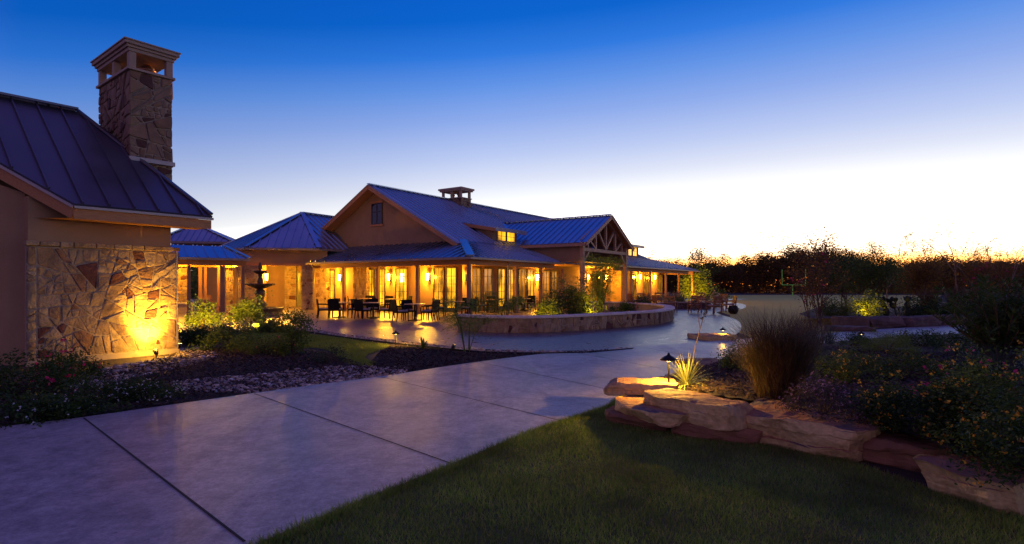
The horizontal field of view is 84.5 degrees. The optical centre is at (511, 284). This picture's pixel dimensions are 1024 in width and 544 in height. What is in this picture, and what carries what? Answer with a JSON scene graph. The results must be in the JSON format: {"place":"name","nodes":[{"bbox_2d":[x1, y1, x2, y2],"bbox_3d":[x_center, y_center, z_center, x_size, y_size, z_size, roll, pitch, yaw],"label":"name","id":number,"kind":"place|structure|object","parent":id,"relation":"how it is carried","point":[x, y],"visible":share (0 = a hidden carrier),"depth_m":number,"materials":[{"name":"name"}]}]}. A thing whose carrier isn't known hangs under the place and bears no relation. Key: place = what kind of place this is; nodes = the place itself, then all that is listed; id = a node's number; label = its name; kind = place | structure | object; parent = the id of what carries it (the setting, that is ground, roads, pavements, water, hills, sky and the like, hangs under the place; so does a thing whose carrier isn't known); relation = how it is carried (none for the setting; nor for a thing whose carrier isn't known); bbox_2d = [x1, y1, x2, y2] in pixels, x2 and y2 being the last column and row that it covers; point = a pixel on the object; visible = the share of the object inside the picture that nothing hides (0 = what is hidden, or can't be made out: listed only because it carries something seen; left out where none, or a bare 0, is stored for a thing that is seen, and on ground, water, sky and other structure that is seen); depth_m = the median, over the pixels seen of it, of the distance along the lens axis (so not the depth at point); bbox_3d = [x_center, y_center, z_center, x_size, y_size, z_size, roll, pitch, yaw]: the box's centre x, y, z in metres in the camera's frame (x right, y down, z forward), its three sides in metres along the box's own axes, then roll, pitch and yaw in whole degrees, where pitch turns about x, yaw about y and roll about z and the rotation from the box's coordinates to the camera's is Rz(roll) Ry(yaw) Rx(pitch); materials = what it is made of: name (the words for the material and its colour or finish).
{"place":"outdoors","nodes":[
{"label":"outdoors","id":0,"kind":"place"},
{"bbox_2d":[237,330,389,365],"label":"side lawn","id":1,"kind":"structure","parent":0,"point":[345,351],"depth_m":14.24,"materials":[{"name":"green plant"}]},
{"bbox_2d":[244,314,293,332],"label":"dark shrub","id":2,"kind":"object","parent":1,"relation":"on","point":[260,327],"visible":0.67,"depth_m":18.54,"materials":[{"name":"green plant"}]},
{"bbox_2d":[178,299,745,350],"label":"stamped patio","id":3,"kind":"structure","parent":0,"point":[680,326],"depth_m":19.05,"materials":[{"name":"concrete"}]},
{"bbox_2d":[179,294,230,329],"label":"lit shrub","id":4,"kind":"object","parent":3,"relation":"on","point":[200,315],"visible":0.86,"depth_m":20.18,"materials":[{"name":"green plant"}]},
{"bbox_2d":[171,244,265,314],"bbox_3d":[-17.361,-0.272,32.082,7.662,3.844,6.700,0,0,-36],"label":"covered gallery","id":5,"kind":"object","parent":3,"relation":"on","point":[228,262],"visible":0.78,"depth_m":30.55,"materials":[{"name":"metal"}]},
{"bbox_2d":[171,229,234,245],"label":"roof","id":6,"kind":"structure","parent":5,"relation":"on","point":[205,237],"depth_m":44.57,"materials":[{"name":"metal"}]},
{"bbox_2d":[226,290,273,328],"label":"lit shrub","id":7,"kind":"object","parent":3,"relation":"on","point":[244,309],"visible":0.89,"depth_m":20.07,"materials":[{"name":"green plant"}]},
{"bbox_2d":[242,263,283,316],"bbox_3d":[-12.926,0.230,28.900,2.300,2.740,2.300,0,0,0],"label":"tiered fountain","id":8,"kind":"object","parent":3,"relation":"on","point":[259,286],"visible":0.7,"depth_m":28.66,"materials":[{"name":"stone"}]},
{"bbox_2d":[457,301,674,332],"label":"seat wall","id":9,"kind":"structure","parent":3,"relation":"on","point":[643,314],"depth_m":19.41,"materials":[{"name":"stone"}]},
{"bbox_2d":[671,254,718,299],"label":"round tree","id":10,"kind":"object","parent":3,"relation":"on","point":[703,287],"visible":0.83,"depth_m":56.72,"materials":[{"name":"green plant"}]},
{"bbox_2d":[687,333,736,340],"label":"boulder","id":11,"kind":"object","parent":3,"relation":"on","point":[710,336],"visible":0.76,"depth_m":16.12,"materials":[{"name":"stone"}]},
{"label":"planter soil","id":12,"kind":"structure","parent":3,"relation":"on","visible":0},
{"bbox_2d":[476,290,527,314],"bbox_3d":[-0.090,0.909,24.566,2.759,1.453,2.327,0,0,32],"label":"retama","id":13,"kind":"object","parent":12,"relation":"on","point":[508,305],"visible":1,"depth_m":24.42,"materials":[{"name":"green plant"}]},
{"bbox_2d":[530,297,564,314],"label":"planter bush","id":14,"kind":"object","parent":12,"relation":"on","point":[551,309],"visible":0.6,"depth_m":23.66,"materials":[{"name":"green plant"}]},
{"bbox_2d":[529,272,609,314],"bbox_3d":[2.621,0.532,25.466,3.740,2.302,2.516,0,0,0],"label":"planter bush","id":15,"kind":"object","parent":12,"relation":"on","point":[572,306],"visible":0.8,"depth_m":25.37,"materials":[{"name":"green plant"}]},
{"bbox_2d":[570,251,635,312],"bbox_3d":[4.425,-0.053,27.683,3.180,3.381,3.111,0,0,0],"label":"retama","id":16,"kind":"object","parent":12,"relation":"on","point":[602,282],"visible":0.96,"depth_m":27.45,"materials":[{"name":"green plant"}]},
{"bbox_2d":[0,325,963,543],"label":"concrete path","id":17,"kind":"structure","parent":0,"point":[80,480],"depth_m":5.52,"materials":[{"name":"grey concrete"}]},
{"bbox_2d":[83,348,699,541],"bbox_3d":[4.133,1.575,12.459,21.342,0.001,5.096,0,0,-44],"label":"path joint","id":18,"kind":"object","parent":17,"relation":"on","point":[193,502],"visible":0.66,"depth_m":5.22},
{"bbox_2d":[0,286,1023,487],"bbox_3d":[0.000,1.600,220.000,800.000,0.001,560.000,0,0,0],"label":"ground","id":19,"kind":"structure","parent":0,"point":[910,475],"depth_m":10.86,"materials":[{"name":"soil"}]},
{"bbox_2d":[0,337,103,401],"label":"rose bush","id":20,"kind":"object","parent":19,"relation":"on","point":[52,379],"visible":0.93,"depth_m":8.12,"materials":[{"name":"green plant"}]},
{"bbox_2d":[0,382,118,429],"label":"dark shrub","id":21,"kind":"object","parent":19,"relation":"on","point":[61,410],"visible":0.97,"depth_m":6.65,"materials":[{"name":"green plant"}]},
{"bbox_2d":[27,338,117,379],"bbox_3d":[-7.611,1.269,9.632,1.526,0.738,0.986,0,0,25],"label":"rose bush","id":22,"kind":"object","parent":19,"relation":"on","point":[93,369],"visible":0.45,"depth_m":9.55,"materials":[{"name":"green plant"}]},
{"bbox_2d":[54,367,155,406],"bbox_3d":[-5.444,1.373,7.541,1.189,0.515,0.796,0,0,0],"label":"flower mound","id":23,"kind":"object","parent":19,"relation":"on","point":[114,390],"visible":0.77,"depth_m":7.52,"materials":[{"name":"green plant"}]},
{"bbox_2d":[0,36,213,366],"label":"stone lodge","id":24,"kind":"structure","parent":19,"relation":"on","point":[92,213],"depth_m":12.21,"materials":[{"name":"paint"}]},
{"bbox_2d":[66,347,217,389],"bbox_3d":[-7.116,1.575,11.347,1.652,0.102,6.040,0,0,-6],"label":"river rock","id":25,"kind":"object","parent":19,"relation":"on","point":[125,365],"visible":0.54,"depth_m":10.93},
{"bbox_2d":[115,370,189,404],"bbox_3d":[-4.969,1.409,7.765,1.004,0.444,0.722,0,0,24],"label":"flower mound","id":26,"kind":"object","parent":19,"relation":"on","point":[153,390],"visible":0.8,"depth_m":7.69,"materials":[{"name":"green plant"}]},
{"bbox_2d":[178,320,219,345],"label":"dark shrub","id":27,"kind":"object","parent":19,"relation":"on","point":[189,335],"visible":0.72,"depth_m":15.09,"materials":[{"name":"green plant"}]},
{"bbox_2d":[188,319,253,339],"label":"dark shrub","id":28,"kind":"object","parent":19,"relation":"on","point":[222,325],"visible":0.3,"depth_m":16.51,"materials":[{"name":"green plant"}]},
{"bbox_2d":[186,322,266,352],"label":"dark shrub","id":29,"kind":"object","parent":19,"relation":"on","point":[220,334],"visible":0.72,"depth_m":13.58,"materials":[{"name":"green plant"}]},
{"bbox_2d":[220,331,279,355],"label":"dark shrub","id":30,"kind":"object","parent":19,"relation":"on","point":[252,348],"visible":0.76,"depth_m":12.87,"materials":[{"name":"green plant"}]},
{"bbox_2d":[202,212,348,309],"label":"entrance pavilion","id":31,"kind":"structure","parent":19,"relation":"on","point":[284,251],"depth_m":36.08,"materials":[{"name":"metal"}]},
{"bbox_2d":[171,365,407,392],"bbox_3d":[-3.569,1.581,9.633,3.794,0.094,1.906,0,0,-39],"label":"river rock","id":32,"kind":"object","parent":19,"relation":"on","point":[315,378],"visible":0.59,"depth_m":9.35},
{"bbox_2d":[264,306,328,355],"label":"upright shrub","id":33,"kind":"object","parent":19,"relation":"on","point":[289,333],"visible":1,"depth_m":12.66,"materials":[{"name":"green plant"}]},
{"bbox_2d":[0,344,614,424],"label":"mulch","id":34,"kind":"object","parent":19,"relation":"on","point":[386,355],"visible":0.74,"depth_m":10.71,"materials":[{"name":"brown soil"}]},
{"bbox_2d":[20,382,133,415],"bbox_3d":[-5.462,1.431,7.102,1.389,0.413,0.810,0,0,0],"label":"dark shrub","id":35,"kind":"object","parent":34,"relation":"on","point":[90,406],"visible":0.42,"depth_m":7.04,"materials":[{"name":"green plant"}]},
{"bbox_2d":[304,343,352,362],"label":"dark shrub","id":36,"kind":"object","parent":34,"relation":"on","point":[336,351],"visible":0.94,"depth_m":11.53,"materials":[{"name":"green plant"}]},
{"bbox_2d":[286,328,627,351],"bbox_3d":[-3.262,1.577,16.228,13.171,0.099,2.707,0,0,30],"label":"river rock","id":37,"kind":"object","parent":19,"relation":"on","point":[410,342],"visible":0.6,"depth_m":14.59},
{"bbox_2d":[297,330,632,353],"bbox_3d":[-2.969,1.585,15.679,12.208,0.060,2.338,0,0,28],"label":"garden edging","id":38,"kind":"object","parent":19,"relation":"on","point":[455,349],"visible":0.53,"depth_m":13.82,"materials":[{"name":"grey concrete"}]},
{"bbox_2d":[433,293,503,351],"bbox_3d":[-1.081,0.904,13.249,1.653,1.462,1.758,0,0,-17],"label":"retama","id":39,"kind":"object","parent":19,"relation":"on","point":[459,325],"visible":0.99,"depth_m":13.23,"materials":[{"name":"green plant"}]},
{"bbox_2d":[305,183,700,313],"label":"clubhouse","id":40,"kind":"structure","parent":19,"relation":"on","point":[407,239],"depth_m":35.86,"materials":[{"name":"metal"}]},
{"bbox_2d":[370,200,383,226],"bbox_3d":[-8.674,-4.551,36.117,1.182,1.620,0.090,0,0,35],"label":"window","id":41,"kind":"structure","parent":40,"relation":"in","point":[376,206],"depth_m":36.10,"materials":[{"name":"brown wood"}]},
{"bbox_2d":[380,268,385,307],"bbox_3d":[-8.278,0.270,35.871,0.564,2.580,0.070,0,0,34],"label":"french door","id":42,"kind":"structure","parent":40,"relation":"in","point":[382,271],"depth_m":35.83,"materials":[{"name":"yellow"}]},
{"bbox_2d":[395,268,407,309],"bbox_3d":[-6.856,0.270,34.876,1.068,2.580,0.100,0,0,35],"label":"french door","id":43,"kind":"structure","parent":40,"relation":"in","point":[401,274],"depth_m":34.91,"materials":[{"name":"yellow"}]},
{"bbox_2d":[433,267,443,309],"bbox_3d":[-4.320,0.270,33.151,0.844,2.580,0.070,0,0,35],"label":"french door","id":44,"kind":"structure","parent":40,"relation":"in","point":[438,272],"depth_m":33.14,"materials":[{"name":"yellow"}]},
{"bbox_2d":[446,267,456,310],"bbox_3d":[-3.515,0.270,32.579,0.816,2.580,0.100,0,0,35],"label":"french door","id":45,"kind":"structure","parent":40,"relation":"in","point":[451,272],"depth_m":32.58,"materials":[{"name":"yellow"}]},
{"bbox_2d":[472,267,480,310],"bbox_3d":[-2.096,0.270,33.182,0.070,2.580,0.829,0,0,35],"label":"french door","id":46,"kind":"structure","parent":40,"relation":"in","point":[476,271],"depth_m":33.16,"materials":[{"name":"yellow"}]},
{"bbox_2d":[483,268,492,310],"bbox_3d":[-1.445,0.270,34.103,0.100,2.580,0.927,0,0,35],"label":"french door","id":47,"kind":"structure","parent":40,"relation":"in","point":[487,272],"depth_m":34.10,"materials":[{"name":"yellow"}]},
{"bbox_2d":[497,268,505,308],"bbox_3d":[-0.647,0.270,35.266,0.100,2.580,0.826,0,0,34],"label":"french door","id":48,"kind":"structure","parent":40,"relation":"in","point":[501,272],"depth_m":35.26,"materials":[{"name":"yellow"}]},
{"bbox_2d":[518,269,525,307],"bbox_3d":[0.686,0.270,37.205,0.100,2.580,0.858,0,0,35],"label":"french door","id":49,"kind":"structure","parent":40,"relation":"in","point":[521,272],"depth_m":37.21,"materials":[{"name":"yellow"}]},
{"bbox_2d":[712,251,773,292],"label":"woodland tree","id":50,"kind":"object","parent":19,"relation":"on","point":[745,280],"visible":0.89,"depth_m":103.66,"materials":[{"name":"green plant"}]},
{"bbox_2d":[727,243,790,292],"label":"woodland tree","id":51,"kind":"object","parent":19,"relation":"on","point":[743,258],"visible":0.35,"depth_m":107.19,"materials":[{"name":"green plant"}]},
{"bbox_2d":[743,244,815,293],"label":"woodland tree","id":52,"kind":"object","parent":19,"relation":"on","point":[779,269],"visible":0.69,"depth_m":102.67,"materials":[{"name":"green plant"}]},
{"bbox_2d":[738,230,827,293],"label":"woodland tree","id":53,"kind":"object","parent":19,"relation":"on","point":[788,255],"visible":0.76,"depth_m":99.13,"materials":[{"name":"green plant"}]},
{"bbox_2d":[755,226,860,292],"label":"woodland tree","id":54,"kind":"object","parent":19,"relation":"on","point":[831,234],"visible":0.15,"depth_m":112.21,"materials":[{"name":"green plant"}]},
{"bbox_2d":[746,398,880,461],"bbox_3d":[2.950,1.455,5.694,0.956,0.390,1.341,0,0,-44],"label":"boulder","id":55,"kind":"object","parent":19,"relation":"on","point":[780,427],"visible":0.63,"depth_m":5.30,"materials":[{"name":"stone"}]},
{"bbox_2d":[620,333,1023,464],"bbox_3d":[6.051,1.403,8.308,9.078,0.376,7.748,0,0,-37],"label":"mulch","id":56,"kind":"object","parent":19,"relation":"on","point":[703,370],"visible":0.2,"depth_m":7.55,"materials":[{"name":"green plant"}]},
{"bbox_2d":[661,353,715,389],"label":"yucca","id":57,"kind":"object","parent":56,"relation":"on","point":[685,376],"visible":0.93,"depth_m":7.31,"materials":[{"name":"green plant"}]},
{"bbox_2d":[711,336,749,372],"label":"lantana","id":58,"kind":"object","parent":56,"relation":"on","point":[726,360],"visible":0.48,"depth_m":8.48,"materials":[{"name":"green plant"}]},
{"bbox_2d":[709,304,859,400],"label":"maiden grass","id":59,"kind":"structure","parent":56,"relation":"on","point":[778,360],"depth_m":6.23,"materials":[{"name":"beige plant"}]},
{"bbox_2d":[780,314,840,357],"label":"maiden grass","id":60,"kind":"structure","parent":56,"relation":"on","point":[812,326],"depth_m":9.69,"materials":[{"name":"green plant"}]},
{"bbox_2d":[779,223,855,346],"bbox_3d":[5.804,0.084,10.681,1.443,2.504,1.313,0,0,0],"label":"crape myrtle","id":61,"kind":"object","parent":56,"relation":"on","point":[819,285],"visible":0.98,"depth_m":10.56,"materials":[{"name":"green plant"}]},
{"bbox_2d":[772,370,876,426],"bbox_3d":[3.070,1.077,5.504,0.932,0.470,0.938,0,0,0],"label":"sage mound","id":62,"kind":"object","parent":56,"relation":"on","point":[807,388],"visible":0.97,"depth_m":5.45,"materials":[{"name":"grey plant"}]},
{"bbox_2d":[827,331,872,346],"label":"dwarf shrub","id":63,"kind":"object","parent":56,"relation":"on","point":[855,338],"visible":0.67,"depth_m":11.76,"materials":[{"name":"green plant"}]},
{"bbox_2d":[807,340,911,385],"bbox_3d":[4.529,1.034,7.630,1.263,0.556,1.113,0,0,0],"label":"lantana","id":64,"kind":"object","parent":56,"relation":"on","point":[844,369],"visible":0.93,"depth_m":7.48,"materials":[{"name":"green plant"}]},
{"bbox_2d":[845,326,921,353],"bbox_3d":[7.009,1.040,10.550,1.230,0.541,1.112,0,0,44],"label":"juniper","id":65,"kind":"object","parent":56,"relation":"on","point":[900,340],"visible":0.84,"depth_m":10.49,"materials":[{"name":"green plant"}]},
{"bbox_2d":[838,366,966,440],"bbox_3d":[3.480,1.019,5.046,0.903,0.584,1.078,0,0,-23],"label":"lantana","id":66,"kind":"object","parent":56,"relation":"on","point":[884,402],"visible":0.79,"depth_m":4.97,"materials":[{"name":"green plant"}]},
{"bbox_2d":[864,344,964,378],"bbox_3d":[5.597,1.066,7.915,1.353,0.491,1.095,0,0,0],"label":"lantana","id":67,"kind":"object","parent":56,"relation":"on","point":[911,360],"visible":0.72,"depth_m":7.90,"materials":[{"name":"green plant"}]},
{"bbox_2d":[887,326,952,346],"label":"dwarf shrub","id":68,"kind":"object","parent":56,"relation":"on","point":[922,340],"visible":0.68,"depth_m":11.75,"materials":[{"name":"green plant"}]},
{"bbox_2d":[900,369,1004,444],"bbox_3d":[3.826,1.023,4.777,0.920,0.574,0.923,0,0,0],"label":"lantana","id":69,"kind":"object","parent":56,"relation":"on","point":[940,415],"visible":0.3,"depth_m":4.71,"materials":[{"name":"green plant"}]},
{"bbox_2d":[928,326,979,354],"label":"dwarf shrub","id":70,"kind":"object","parent":56,"relation":"on","point":[949,338],"visible":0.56,"depth_m":10.58,"materials":[{"name":"green plant"}]},
{"bbox_2d":[904,338,1023,449],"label":"lantana","id":71,"kind":"object","parent":56,"relation":"on","point":[996,383],"visible":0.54,"depth_m":4.60,"materials":[{"name":"green plant"}]},
{"bbox_2d":[905,345,1023,415],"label":"rose bush","id":72,"kind":"object","parent":56,"relation":"on","point":[960,367],"visible":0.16,"depth_m":5.58,"materials":[{"name":"green plant"}]},
{"bbox_2d":[922,363,1023,489],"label":"lantana","id":73,"kind":"object","parent":56,"relation":"on","point":[1005,448],"visible":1,"depth_m":3.83,"materials":[{"name":"green plant"}]},
{"bbox_2d":[925,273,1023,368],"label":"oleander","id":74,"kind":"object","parent":56,"relation":"on","point":[993,322],"visible":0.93,"depth_m":8.38,"materials":[{"name":"green plant"}]},
{"bbox_2d":[936,339,1022,386],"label":"shrub","id":75,"kind":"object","parent":56,"relation":"on","point":[994,361],"depth_m":6.90,"materials":[{"name":"green plant"}]},
{"bbox_2d":[663,254,1016,291],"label":"woods","id":76,"kind":"object","parent":19,"relation":"on","point":[784,281],"visible":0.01,"depth_m":120.31,"materials":[{"name":"green plant"}]},
{"bbox_2d":[862,429,951,471],"bbox_3d":[3.556,1.504,5.093,0.687,0.291,0.651,0,0,43],"label":"boulder","id":77,"kind":"object","parent":19,"relation":"on","point":[894,449],"visible":0.56,"depth_m":4.94,"materials":[{"name":"red stone"}]},
{"bbox_2d":[901,315,941,326],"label":"boulder","id":78,"kind":"object","parent":19,"relation":"on","point":[921,321],"visible":0.66,"depth_m":21.17,"materials":[{"name":"stone"}]},
{"bbox_2d":[896,245,968,293],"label":"woodland tree","id":79,"kind":"object","parent":19,"relation":"on","point":[910,262],"visible":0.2,"depth_m":95.96,"materials":[{"name":"green plant"}]},
{"bbox_2d":[899,214,1004,291],"bbox_3d":[28.464,-1.484,36.745,2.599,6.291,5.554,0,0,-43],"label":"sapling","id":80,"kind":"object","parent":19,"relation":"on","point":[956,286],"visible":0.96,"depth_m":36.53,"materials":[{"name":"brown plant"}]},
{"bbox_2d":[913,453,1023,515],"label":"boulder","id":81,"kind":"object","parent":19,"relation":"on","point":[938,475],"visible":0.89,"depth_m":4.13,"materials":[{"name":"stone"}]},
{"bbox_2d":[932,250,1007,293],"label":"woodland tree","id":82,"kind":"object","parent":19,"relation":"on","point":[960,266],"visible":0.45,"depth_m":97.35,"materials":[{"name":"green plant"}]},
{"bbox_2d":[953,250,1023,293],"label":"tree","id":83,"kind":"object","parent":19,"relation":"on","point":[997,276],"visible":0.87,"depth_m":32.81,"materials":[{"name":"green plant"}]},
{"bbox_2d":[975,250,1023,299],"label":"crape myrtle","id":84,"kind":"object","parent":19,"relation":"on","point":[1004,261],"visible":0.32,"depth_m":35.95,"materials":[{"name":"green plant"}]},
{"bbox_2d":[0,0,1023,285],"label":"sky","id":85,"kind":"structure","parent":0,"point":[720,124],"materials":[{"name":"blue"}]},
{"bbox_2d":[265,407,1023,543],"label":"front lawn","id":86,"kind":"structure","parent":0,"point":[522,538],"depth_m":3.99,"materials":[{"name":"green plant"}]},
{"bbox_2d":[245,395,624,543],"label":"grass edge","id":87,"kind":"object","parent":86,"relation":"on","point":[439,471],"depth_m":4.40,"materials":[{"name":"green plant"}]},
{"bbox_2d":[604,405,670,431],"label":"boulder","id":88,"kind":"object","parent":86,"relation":"on","point":[612,414],"visible":0.45,"depth_m":6.31,"materials":[{"name":"red stone"}]},
{"bbox_2d":[615,395,688,427],"bbox_3d":[1.620,1.419,6.360,0.804,0.180,1.099,0,0,-34],"label":"boulder","id":89,"kind":"object","parent":88,"relation":"on","point":[633,405],"visible":0.6,"depth_m":6.05,"materials":[{"name":"stone"}]},
{"bbox_2d":[603,377,678,395],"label":"boulder","id":90,"kind":"object","parent":89,"relation":"on","point":[621,386],"visible":0.79,"depth_m":6.89,"materials":[{"name":"stone"}]},
{"bbox_2d":[671,422,762,444],"bbox_3d":[2.172,1.535,5.990,0.964,0.217,0.668,0,0,32],"label":"boulder","id":91,"kind":"object","parent":86,"relation":"on","point":[685,429],"visible":0.51,"depth_m":5.68,"materials":[{"name":"red stone"}]},
{"bbox_2d":[643,388,752,430],"bbox_3d":[1.993,1.338,6.126,0.653,0.269,1.194,0,0,-36],"label":"boulder","id":92,"kind":"object","parent":91,"relation":"on","point":[708,411],"visible":0.87,"depth_m":5.82,"materials":[{"name":"stone"}]},
{"bbox_2d":[706,295,939,337],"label":"lawn","id":93,"kind":"structure","parent":0,"point":[774,301],"depth_m":42.84,"materials":[{"name":"green plant"}]},
{"bbox_2d":[684,240,734,282],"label":"tree","id":94,"kind":"object","parent":93,"relation":"on","point":[698,252],"visible":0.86,"depth_m":61.16,"materials":[{"name":"green plant"}]},
{"bbox_2d":[830,316,869,326],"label":"boulder","id":95,"kind":"object","parent":93,"relation":"on","point":[855,320],"visible":0.77,"depth_m":20.85,"materials":[{"name":"stone"}]},
{"bbox_2d":[824,325,876,331],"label":"boulder","id":96,"kind":"object","parent":93,"relation":"on","point":[856,328],"visible":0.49,"depth_m":18.95,"materials":[{"name":"stone"}]},
{"bbox_2d":[866,316,905,327],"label":"boulder","id":97,"kind":"object","parent":93,"relation":"on","point":[886,321],"visible":0.77,"depth_m":20.86,"materials":[{"name":"stone"}]},
{"bbox_2d":[800,305,1022,317],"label":"raised bed","id":98,"kind":"object","parent":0,"point":[891,310],"visible":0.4,"depth_m":25.29,"materials":[{"name":"brown stone"}]},
{"bbox_2d":[809,292,858,315],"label":"shrub","id":99,"kind":"object","parent":98,"relation":"on","point":[844,311],"visible":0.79,"depth_m":23.43,"materials":[{"name":"green plant"}]},
{"bbox_2d":[804,244,888,308],"bbox_3d":[16.621,-0.343,28.142,3.908,3.431,3.475,0,0,0],"label":"tree","id":100,"kind":"object","parent":98,"relation":"on","point":[838,263],"visible":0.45,"depth_m":27.92,"materials":[{"name":"green plant"}]},
{"bbox_2d":[845,288,889,315],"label":"lit shrub","id":101,"kind":"object","parent":98,"relation":"on","point":[867,307],"visible":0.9,"depth_m":22.47,"materials":[{"name":"green plant"}]},
{"bbox_2d":[827,238,917,311],"bbox_3d":[16.522,-0.606,25.963,3.594,3.950,3.676,0,0,34],"label":"tree","id":102,"kind":"object","parent":98,"relation":"on","point":[865,271],"visible":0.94,"depth_m":25.62,"materials":[{"name":"green plant"}]},
{"bbox_2d":[878,296,910,315],"bbox_3d":[15.487,0.876,22.734,1.367,0.848,0.424,0,0,0],"label":"prickly pear","id":103,"kind":"object","parent":98,"relation":"on","point":[892,305],"visible":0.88,"depth_m":22.74,"materials":[{"name":"green plant"}]},
{"bbox_2d":[890,294,938,315],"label":"bed shrub","id":104,"kind":"object","parent":98,"relation":"on","point":[916,309],"visible":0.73,"depth_m":23.87,"materials":[{"name":"green plant"}]},
{"bbox_2d":[893,248,969,307],"bbox_3d":[21.323,-0.255,29.243,3.095,3.237,3.630,0,0,0],"label":"tree","id":105,"kind":"object","parent":98,"relation":"on","point":[919,280],"visible":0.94,"depth_m":28.86,"materials":[{"name":"green plant"}]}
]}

